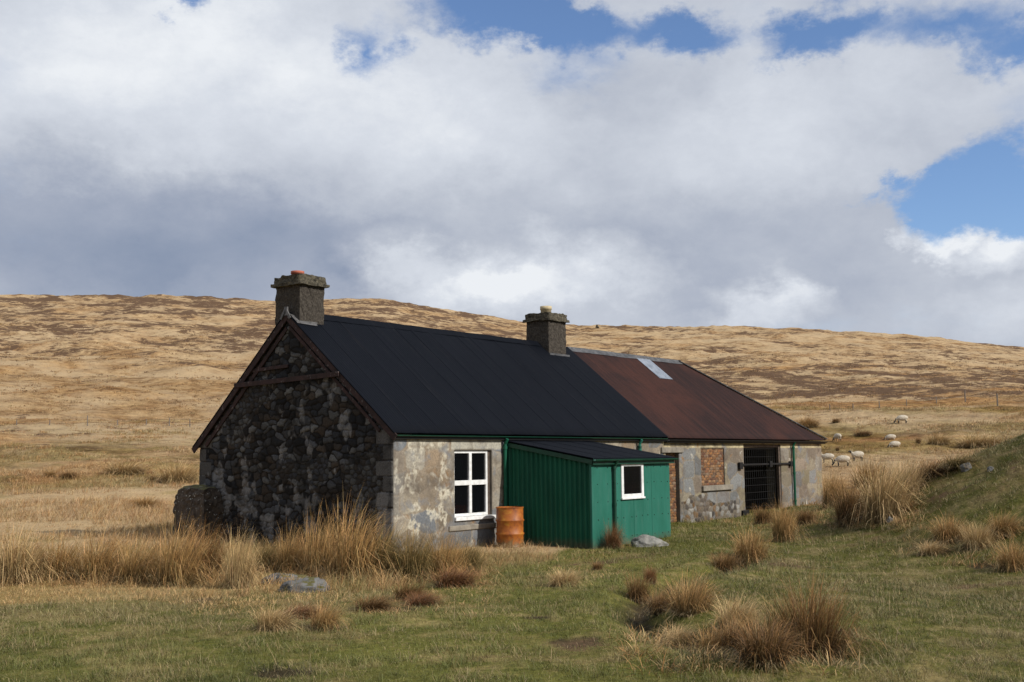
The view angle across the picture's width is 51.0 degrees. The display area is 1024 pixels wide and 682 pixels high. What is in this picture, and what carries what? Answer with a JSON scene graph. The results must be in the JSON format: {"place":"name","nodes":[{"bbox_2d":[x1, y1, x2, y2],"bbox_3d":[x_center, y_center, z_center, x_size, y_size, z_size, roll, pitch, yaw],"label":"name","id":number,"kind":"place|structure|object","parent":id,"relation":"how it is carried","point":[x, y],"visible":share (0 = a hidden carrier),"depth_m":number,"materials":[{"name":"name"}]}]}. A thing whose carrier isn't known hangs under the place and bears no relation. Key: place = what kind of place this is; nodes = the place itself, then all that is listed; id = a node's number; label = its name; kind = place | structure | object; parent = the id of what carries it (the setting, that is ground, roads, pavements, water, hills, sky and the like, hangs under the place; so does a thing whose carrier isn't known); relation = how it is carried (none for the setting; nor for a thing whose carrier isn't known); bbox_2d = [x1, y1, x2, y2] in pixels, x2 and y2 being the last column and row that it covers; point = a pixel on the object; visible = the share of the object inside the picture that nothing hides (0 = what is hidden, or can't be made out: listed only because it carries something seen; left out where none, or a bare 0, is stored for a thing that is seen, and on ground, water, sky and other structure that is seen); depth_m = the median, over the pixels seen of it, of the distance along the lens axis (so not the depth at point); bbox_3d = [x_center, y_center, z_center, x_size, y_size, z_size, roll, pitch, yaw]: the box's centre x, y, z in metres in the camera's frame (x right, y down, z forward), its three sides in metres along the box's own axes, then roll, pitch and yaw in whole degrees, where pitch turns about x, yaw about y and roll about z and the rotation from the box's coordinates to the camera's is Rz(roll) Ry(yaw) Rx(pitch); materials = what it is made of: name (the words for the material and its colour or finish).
{"place":"outdoors","nodes":[
{"label":"outdoors","id":0,"kind":"place"},
{"bbox_2d":[0,294,1023,681],"bbox_3d":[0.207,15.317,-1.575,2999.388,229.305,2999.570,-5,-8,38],"label":"ground","id":1,"kind":"structure","parent":0,"point":[186,316],"depth_m":69.68,"materials":[{"name":"plant"}]},
{"bbox_2d":[0,510,74,588],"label":"rush tussock","id":2,"kind":"object","parent":1,"relation":"on","point":[24,565],"visible":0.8,"depth_m":18.74,"materials":[{"name":"beige plant"}]},
{"bbox_2d":[42,469,59,476],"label":"rush tussock","id":3,"kind":"object","parent":1,"relation":"on","point":[52,473],"visible":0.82,"depth_m":56.04,"materials":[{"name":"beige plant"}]},
{"bbox_2d":[28,526,95,584],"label":"rush tussock","id":4,"kind":"object","parent":1,"relation":"on","point":[65,560],"visible":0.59,"depth_m":19.13,"materials":[{"name":"brown plant"}]},
{"bbox_2d":[51,469,78,479],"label":"rush tussock","id":5,"kind":"object","parent":1,"relation":"on","point":[69,474],"visible":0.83,"depth_m":54.90,"materials":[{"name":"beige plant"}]},
{"bbox_2d":[44,520,138,587],"bbox_3d":[-7.318,3.801,18.993,2.099,1.464,2.262,0,-6,-1],"label":"rush tussock","id":6,"kind":"object","parent":1,"relation":"on","point":[90,566],"visible":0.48,"depth_m":18.78,"materials":[{"name":"beige plant"}]},
{"bbox_2d":[16,415,205,426],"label":"wire fence","id":7,"kind":"object","parent":1,"relation":"on","point":[109,421],"visible":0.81,"depth_m":118.68,"materials":[{"name":"grey metal"}]},
{"bbox_2d":[89,458,157,475],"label":"rush tussock","id":8,"kind":"object","parent":1,"relation":"on","point":[127,469],"visible":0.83,"depth_m":57.62,"materials":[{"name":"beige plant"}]},
{"bbox_2d":[90,530,167,587],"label":"rush tussock","id":9,"kind":"object","parent":1,"relation":"on","point":[127,568],"visible":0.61,"depth_m":18.47,"materials":[{"name":"brown plant"}]},
{"bbox_2d":[128,496,171,507],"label":"rush tussock","id":10,"kind":"object","parent":1,"relation":"on","point":[139,501],"visible":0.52,"depth_m":39.59,"materials":[{"name":"beige plant"}]},
{"bbox_2d":[142,473,163,481],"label":"rush tussock","id":11,"kind":"object","parent":1,"relation":"on","point":[151,478],"visible":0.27,"depth_m":53.96,"materials":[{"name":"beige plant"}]},
{"bbox_2d":[118,512,223,588],"bbox_3d":[-5.713,3.623,18.261,1.974,1.848,2.128,0,-6,-6],"label":"rush tussock","id":12,"kind":"object","parent":1,"relation":"on","point":[177,566],"visible":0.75,"depth_m":18.08,"materials":[{"name":"beige plant"}]},
{"bbox_2d":[147,456,199,483],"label":"rush tussock","id":13,"kind":"object","parent":1,"relation":"on","point":[174,474],"visible":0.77,"depth_m":52.31,"materials":[{"name":"beige plant"}]},
{"bbox_2d":[173,485,223,543],"bbox_3d":[-7.674,4.375,26.146,1.434,1.755,0.657,-5,-8,38],"label":"stone bunker","id":14,"kind":"object","parent":1,"relation":"on","point":[206,501],"visible":0.61,"depth_m":25.82},
{"bbox_2d":[178,512,236,582],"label":"rush tussock","id":15,"kind":"object","parent":1,"relation":"on","point":[209,562],"visible":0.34,"depth_m":18.97,"materials":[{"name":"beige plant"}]},
{"bbox_2d":[208,515,277,589],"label":"rush tussock","id":16,"kind":"object","parent":1,"relation":"on","point":[238,570],"visible":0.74,"depth_m":17.35,"materials":[{"name":"beige plant"}]},
{"bbox_2d":[244,534,286,571],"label":"rush tussock","id":17,"kind":"object","parent":1,"relation":"on","point":[267,558],"visible":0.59,"depth_m":20.21,"materials":[{"name":"beige plant"}]},
{"bbox_2d":[234,602,308,633],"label":"rush tussock","id":18,"kind":"object","parent":1,"relation":"on","point":[274,621],"visible":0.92,"depth_m":12.20,"materials":[{"name":"beige plant"}]},
{"bbox_2d":[260,573,307,583],"bbox_3d":[-3.816,4.072,18.123,0.816,0.322,0.503,-1,-6,8],"label":"boulder","id":19,"kind":"object","parent":1,"relation":"on","point":[289,576],"visible":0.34,"depth_m":17.99,"materials":[{"name":"grey stone"}]},
{"bbox_2d":[263,522,312,572],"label":"rush tussock","id":20,"kind":"object","parent":1,"relation":"on","point":[288,556],"visible":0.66,"depth_m":19.95,"materials":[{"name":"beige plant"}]},
{"bbox_2d":[257,599,337,619],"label":"rush tussock","id":21,"kind":"object","parent":1,"relation":"on","point":[302,611],"visible":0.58,"depth_m":13.34,"materials":[{"name":"brown plant"}]},
{"bbox_2d":[278,577,329,592],"bbox_3d":[-3.225,3.874,16.701,0.804,0.409,0.569,0,-6,-6],"label":"boulder","id":22,"kind":"object","parent":1,"relation":"on","point":[306,582],"visible":0.54,"depth_m":16.53,"materials":[{"name":"grey stone"}]},
{"bbox_2d":[290,502,345,576],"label":"rush tussock","id":23,"kind":"object","parent":1,"relation":"on","point":[308,559],"visible":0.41,"depth_m":19.43,"materials":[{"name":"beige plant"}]},
{"bbox_2d":[295,601,352,631],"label":"rush tussock","id":24,"kind":"object","parent":1,"relation":"on","point":[329,619],"visible":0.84,"depth_m":12.27,"materials":[{"name":"beige plant"}]},
{"bbox_2d":[294,489,405,582],"bbox_3d":[-2.654,3.461,18.579,2.491,2.154,2.320,-4,-7,28],"label":"rush tussock","id":25,"kind":"object","parent":1,"relation":"on","point":[353,556],"visible":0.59,"depth_m":18.14,"materials":[{"name":"beige plant"}]},
{"bbox_2d":[345,591,410,613],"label":"rush tussock","id":26,"kind":"object","parent":1,"relation":"on","point":[371,603],"visible":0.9,"depth_m":13.96,"materials":[{"name":"brown plant"}]},
{"bbox_2d":[358,511,421,579],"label":"rush tussock","id":27,"kind":"object","parent":1,"relation":"on","point":[392,559],"visible":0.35,"depth_m":18.52,"materials":[{"name":"brown plant"}]},
{"bbox_2d":[386,579,440,600],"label":"rush tussock","id":28,"kind":"object","parent":1,"relation":"on","point":[401,592],"visible":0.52,"depth_m":15.10,"materials":[{"name":"brown plant"}]},
{"bbox_2d":[378,517,457,582],"bbox_3d":[-1.618,3.678,18.363,1.745,1.422,1.773,-2,-6,14],"label":"rush tussock","id":29,"kind":"object","parent":1,"relation":"on","point":[416,561],"visible":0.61,"depth_m":18.11,"materials":[{"name":"brown plant"}]},
{"bbox_2d":[395,588,449,607],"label":"rush tussock","id":30,"kind":"object","parent":1,"relation":"on","point":[422,600],"visible":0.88,"depth_m":14.49,"materials":[{"name":"brown plant"}]},
{"bbox_2d":[192,270,667,554],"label":"croft house","id":31,"kind":"structure","parent":1,"relation":"on","point":[418,425],"depth_m":25.00,"materials":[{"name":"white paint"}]},
{"bbox_2d":[454,450,495,520],"bbox_3d":[-0.890,3.282,24.518,0.215,1.565,1.385,-5,-8,38],"label":"window","id":32,"kind":"structure","parent":31,"relation":"in","point":[471,467],"depth_m":24.52,"materials":[{"name":"white paint"}]},
{"bbox_2d":[504,440,678,548],"bbox_3d":[1.967,3.657,25.869,2.649,2.574,3.595,-5,-8,38],"label":"lean to porch","id":33,"kind":"object","parent":31,"relation":"attached to","point":[574,494],"visible":0.87,"depth_m":24.74,"materials":[{"name":"teal paint"}]},
{"bbox_2d":[620,464,645,499],"bbox_3d":[2.815,3.272,25.131,0.085,0.835,1.000,-5,-8,38],"label":"window","id":34,"kind":"structure","parent":33,"relation":"in","point":[632,475],"depth_m":25.13,"materials":[{"name":"white paint"}]},
{"bbox_2d":[419,520,480,577],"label":"rush tussock","id":35,"kind":"object","parent":1,"relation":"on","point":[450,555],"visible":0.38,"depth_m":18.37,"materials":[{"name":"plant"}]},
{"bbox_2d":[423,562,495,589],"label":"rush tussock","id":36,"kind":"object","parent":1,"relation":"on","point":[462,578],"visible":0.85,"depth_m":16.81,"materials":[{"name":"brown plant"}]},
{"bbox_2d":[451,535,491,574],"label":"rush tussock","id":37,"kind":"object","parent":1,"relation":"on","point":[470,555],"visible":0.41,"depth_m":19.38,"materials":[{"name":"beige plant"}]},
{"bbox_2d":[495,506,523,547],"bbox_3d":[-0.047,4.212,24.351,0.654,0.895,0.654,-5,-8,38],"label":"oil drum","id":38,"kind":"object","parent":1,"relation":"on","point":[509,520],"visible":0.95,"depth_m":24.10,"materials":[{"name":"orange metal"}]},
{"bbox_2d":[0,425,1023,681],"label":"lawn grass","id":39,"kind":"structure","parent":1,"relation":"on","point":[840,575],"depth_m":12.40,"materials":[{"name":"green plant"}]},
{"bbox_2d":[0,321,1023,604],"bbox_3d":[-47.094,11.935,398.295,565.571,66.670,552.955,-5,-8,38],"label":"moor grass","id":40,"kind":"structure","parent":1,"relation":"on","point":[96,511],"depth_m":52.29,"materials":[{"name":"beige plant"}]},
{"bbox_2d":[0,487,1023,677],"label":"rush litter","id":41,"kind":"object","parent":1,"relation":"on","point":[657,640],"visible":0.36,"depth_m":16.64,"materials":[{"name":"beige plant"}]},
{"bbox_2d":[537,567,592,588],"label":"rush tussock","id":42,"kind":"object","parent":1,"relation":"on","point":[556,581],"visible":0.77,"depth_m":16.83,"materials":[{"name":"beige plant"}]},
{"bbox_2d":[585,561,604,569],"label":"rush tussock","id":43,"kind":"object","parent":1,"relation":"on","point":[595,566],"visible":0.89,"depth_m":19.81,"materials":[{"name":"brown plant"}]},
{"bbox_2d":[599,520,629,548],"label":"rush tussock","id":44,"kind":"object","parent":1,"relation":"on","point":[611,540],"visible":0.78,"depth_m":23.77,"materials":[{"name":"brown plant"}]},
{"bbox_2d":[622,571,659,606],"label":"rush tussock","id":45,"kind":"object","parent":1,"relation":"on","point":[637,593],"visible":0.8,"depth_m":15.44,"materials":[{"name":"brown plant"}]},
{"bbox_2d":[630,534,668,546],"bbox_3d":[3.093,4.620,24.373,0.924,0.467,0.640,-2,-6,10],"label":"boulder","id":46,"kind":"object","parent":1,"relation":"on","point":[642,540],"visible":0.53,"depth_m":24.20,"materials":[{"name":"grey stone"}]},
{"bbox_2d":[640,564,662,584],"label":"rush tussock","id":47,"kind":"object","parent":1,"relation":"on","point":[650,574],"visible":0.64,"depth_m":16.93,"materials":[{"name":"brown plant"}]},
{"bbox_2d":[631,585,674,615],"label":"rush tussock","id":48,"kind":"object","parent":1,"relation":"on","point":[658,606],"visible":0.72,"depth_m":13.44,"materials":[{"name":"brown plant"}]},
{"bbox_2d":[653,621,703,648],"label":"rush tussock","id":49,"kind":"object","parent":1,"relation":"on","point":[684,638],"visible":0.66,"depth_m":11.55,"materials":[{"name":"beige plant"}]},
{"bbox_2d":[647,564,735,622],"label":"rush tussock","id":50,"kind":"object","parent":1,"relation":"on","point":[692,600],"visible":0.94,"depth_m":12.72,"materials":[{"name":"beige plant"}]},
{"bbox_2d":[567,346,827,522],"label":"stone barn","id":51,"kind":"structure","parent":1,"relation":"on","point":[732,450],"depth_m":35.10,"materials":[{"name":"stone"}]},
{"bbox_2d":[666,453,676,522],"bbox_3d":[4.604,4.586,31.415,0.039,2.780,0.760,-5,-8,38],"label":"bricked up doorway","id":52,"kind":"structure","parent":51,"relation":"in","point":[673,518],"depth_m":31.57,"materials":[{"name":"brick"}]},
{"bbox_2d":[700,448,723,485],"bbox_3d":[6.205,3.919,33.354,0.038,1.170,1.530,-5,-8,38],"label":"bricked up window","id":53,"kind":"structure","parent":51,"relation":"in","point":[712,461],"depth_m":33.36,"materials":[{"name":"brick"}]},
{"bbox_2d":[677,615,740,656],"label":"rush tussock","id":54,"kind":"object","parent":1,"relation":"on","point":[710,640],"visible":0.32,"depth_m":10.65,"materials":[{"name":"brown plant"}]},
{"bbox_2d":[705,550,749,571],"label":"rush tussock","id":55,"kind":"object","parent":1,"relation":"on","point":[725,563],"visible":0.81,"depth_m":20.05,"materials":[{"name":"brown plant"}]},
{"bbox_2d":[690,589,771,636],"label":"rush tussock","id":56,"kind":"object","parent":1,"relation":"on","point":[727,613],"visible":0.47,"depth_m":11.33,"materials":[{"name":"beige plant"}]},
{"bbox_2d":[694,610,769,654],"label":"rush tussock","id":57,"kind":"object","parent":1,"relation":"on","point":[734,634],"visible":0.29,"depth_m":10.59,"materials":[{"name":"brown plant"}]},
{"bbox_2d":[711,522,783,567],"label":"rush tussock","id":58,"kind":"object","parent":1,"relation":"on","point":[751,550],"visible":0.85,"depth_m":21.36,"materials":[{"name":"beige plant"}]},
{"bbox_2d":[750,505,779,523],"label":"rush tussock","id":59,"kind":"object","parent":1,"relation":"on","point":[761,517],"visible":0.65,"depth_m":30.44,"materials":[{"name":"brown plant"}]},
{"bbox_2d":[711,605,830,676],"bbox_3d":[2.228,2.587,9.285,1.118,0.646,1.352,2,-7,-20],"label":"rush tussock","id":60,"kind":"object","parent":1,"relation":"on","point":[766,647],"visible":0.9,"depth_m":9.18,"materials":[{"name":"brown plant"}]},
{"bbox_2d":[744,582,813,661],"bbox_3d":[2.637,2.698,10.351,1.098,0.778,1.105,-5,-8,35],"label":"rush tussock","id":61,"kind":"object","parent":1,"relation":"on","point":[768,616],"visible":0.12,"depth_m":10.36,"materials":[{"name":"brown plant"}]},
{"bbox_2d":[758,490,809,543],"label":"rush tussock","id":62,"kind":"object","parent":1,"relation":"on","point":[783,530],"visible":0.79,"depth_m":24.96,"materials":[{"name":"beige plant"}]},
{"bbox_2d":[790,507,817,524],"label":"rush tussock","id":63,"kind":"object","parent":1,"relation":"on","point":[807,517],"visible":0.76,"depth_m":28.34,"materials":[{"name":"brown plant"}]},
{"bbox_2d":[791,415,829,427],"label":"rush tussock","id":64,"kind":"object","parent":1,"relation":"on","point":[807,423],"visible":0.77,"depth_m":101.50,"materials":[{"name":"beige plant"}]},
{"bbox_2d":[739,567,884,664],"bbox_3d":[2.824,2.623,10.137,1.591,1.149,1.697,-1,-6,1],"label":"rush tussock","id":65,"kind":"object","parent":1,"relation":"on","point":[823,633],"visible":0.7,"depth_m":9.94,"materials":[{"name":"beige plant"}]},
{"bbox_2d":[821,452,833,462],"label":"sheep","id":66,"kind":"object","parent":1,"relation":"on","point":[827,456],"visible":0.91,"depth_m":66.11},
{"bbox_2d":[811,462,850,510],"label":"rush tussock","id":67,"kind":"object","parent":1,"relation":"on","point":[827,498],"visible":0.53,"depth_m":31.61,"materials":[{"name":"brown plant"}]},
{"bbox_2d":[832,433,841,440],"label":"sheep","id":68,"kind":"object","parent":1,"relation":"on","point":[836,436],"visible":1,"depth_m":87.45},
{"bbox_2d":[831,417,843,422],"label":"rush tussock","id":69,"kind":"object","parent":1,"relation":"on","point":[836,420],"visible":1,"depth_m":103.53,"materials":[{"name":"brown plant"}]},
{"bbox_2d":[832,455,849,465],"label":"sheep","id":70,"kind":"object","parent":1,"relation":"on","point":[840,458],"visible":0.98,"depth_m":63.01},
{"bbox_2d":[814,467,868,527],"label":"rush tussock","id":71,"kind":"object","parent":1,"relation":"on","point":[841,513],"visible":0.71,"depth_m":26.60,"materials":[{"name":"beige plant"}]},
{"bbox_2d":[848,450,863,460],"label":"sheep","id":72,"kind":"object","parent":1,"relation":"on","point":[857,454],"visible":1,"depth_m":65.12},
{"bbox_2d":[850,429,874,436],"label":"rush tussock","id":73,"kind":"object","parent":1,"relation":"on","point":[861,433],"visible":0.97,"depth_m":90.83,"materials":[{"name":"beige plant"}]},
{"bbox_2d":[843,453,892,487],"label":"rush tussock","id":74,"kind":"object","parent":1,"relation":"on","point":[863,473],"visible":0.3,"depth_m":48.47,"materials":[{"name":"beige plant"}]},
{"bbox_2d":[825,450,939,528],"bbox_3d":[8.839,3.455,25.449,3.276,2.368,2.953,3,-7,-27],"label":"rush tussock","id":75,"kind":"object","parent":1,"relation":"on","point":[880,505],"visible":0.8,"depth_m":25.12,"materials":[{"name":"beige plant"}]},
{"bbox_2d":[883,434,895,439],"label":"sheep","id":76,"kind":"object","parent":1,"relation":"on","point":[890,436],"visible":0.83,"depth_m":88.04},
{"bbox_2d":[887,441,900,447],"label":"sheep","id":77,"kind":"object","parent":1,"relation":"on","point":[894,444],"visible":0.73,"depth_m":79.98},
{"bbox_2d":[893,415,907,423],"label":"sheep","id":78,"kind":"object","parent":1,"relation":"on","point":[901,417],"visible":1,"depth_m":101.29},
{"bbox_2d":[874,450,942,499],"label":"rush tussock","id":79,"kind":"object","parent":1,"relation":"on","point":[911,473],"visible":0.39,"depth_m":26.33,"materials":[{"name":"beige plant"}]},
{"bbox_2d":[914,437,921,443],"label":"rush tussock","id":80,"kind":"object","parent":1,"relation":"on","point":[918,441],"visible":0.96,"depth_m":83.18,"materials":[{"name":"brown plant"}]},
{"bbox_2d":[829,390,1020,409],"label":"wire fence","id":81,"kind":"object","parent":1,"relation":"on","point":[997,395],"visible":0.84,"depth_m":130.24,"materials":[{"name":"grey metal"}]},
{"bbox_2d":[906,539,953,556],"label":"rush tussock","id":82,"kind":"object","parent":1,"relation":"on","point":[932,550],"visible":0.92,"depth_m":20.66,"materials":[{"name":"beige plant"}]},
{"bbox_2d":[910,456,955,477],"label":"rush tussock","id":83,"kind":"object","parent":1,"relation":"on","point":[938,470],"visible":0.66,"depth_m":26.52,"materials":[{"name":"brown plant"}]},
{"bbox_2d":[919,430,954,444],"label":"rush tussock","id":84,"kind":"object","parent":1,"relation":"on","point":[939,440],"visible":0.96,"depth_m":81.22,"materials":[{"name":"beige plant"}]},
{"bbox_2d":[909,509,972,546],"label":"rush tussock","id":85,"kind":"object","parent":1,"relation":"on","point":[948,534],"visible":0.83,"depth_m":21.36,"materials":[{"name":"beige plant"}]},
{"bbox_2d":[930,452,984,468],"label":"rush tussock","id":86,"kind":"object","parent":1,"relation":"on","point":[953,464],"visible":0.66,"depth_m":26.12,"materials":[{"name":"brown plant"}]},
{"bbox_2d":[960,462,971,471],"bbox_3d":[10.928,3.072,25.858,0.314,0.301,0.224,-1,-6,3],"label":"boulder","id":87,"kind":"object","parent":1,"relation":"on","point":[963,468],"visible":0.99,"depth_m":25.80,"materials":[{"name":"grey stone"}]},
{"bbox_2d":[950,430,995,447],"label":"rush tussock","id":88,"kind":"object","parent":1,"relation":"on","point":[969,443],"visible":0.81,"depth_m":78.73,"materials":[{"name":"beige plant"}]},
{"bbox_2d":[941,518,1005,551],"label":"rush tussock","id":89,"kind":"object","parent":1,"relation":"on","point":[978,538],"visible":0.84,"depth_m":20.27,"materials":[{"name":"beige plant"}]},
{"bbox_2d":[965,434,1013,446],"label":"rush tussock","id":90,"kind":"object","parent":1,"relation":"on","point":[990,441],"visible":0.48,"depth_m":78.27,"materials":[{"name":"beige plant"}]},
{"bbox_2d":[979,508,1023,540],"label":"rush tussock","id":91,"kind":"object","parent":1,"relation":"on","point":[1004,528],"visible":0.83,"depth_m":20.49,"materials":[{"name":"beige plant"}]},
{"bbox_2d":[981,534,1023,574],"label":"rush tussock","id":92,"kind":"object","parent":1,"relation":"on","point":[1011,561],"visible":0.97,"depth_m":18.08,"materials":[{"name":"beige plant"}]},
{"bbox_2d":[0,0,1023,346],"label":"sky","id":93,"kind":"structure","parent":0,"point":[833,165],"materials":[{"name":"white"}]}
]}

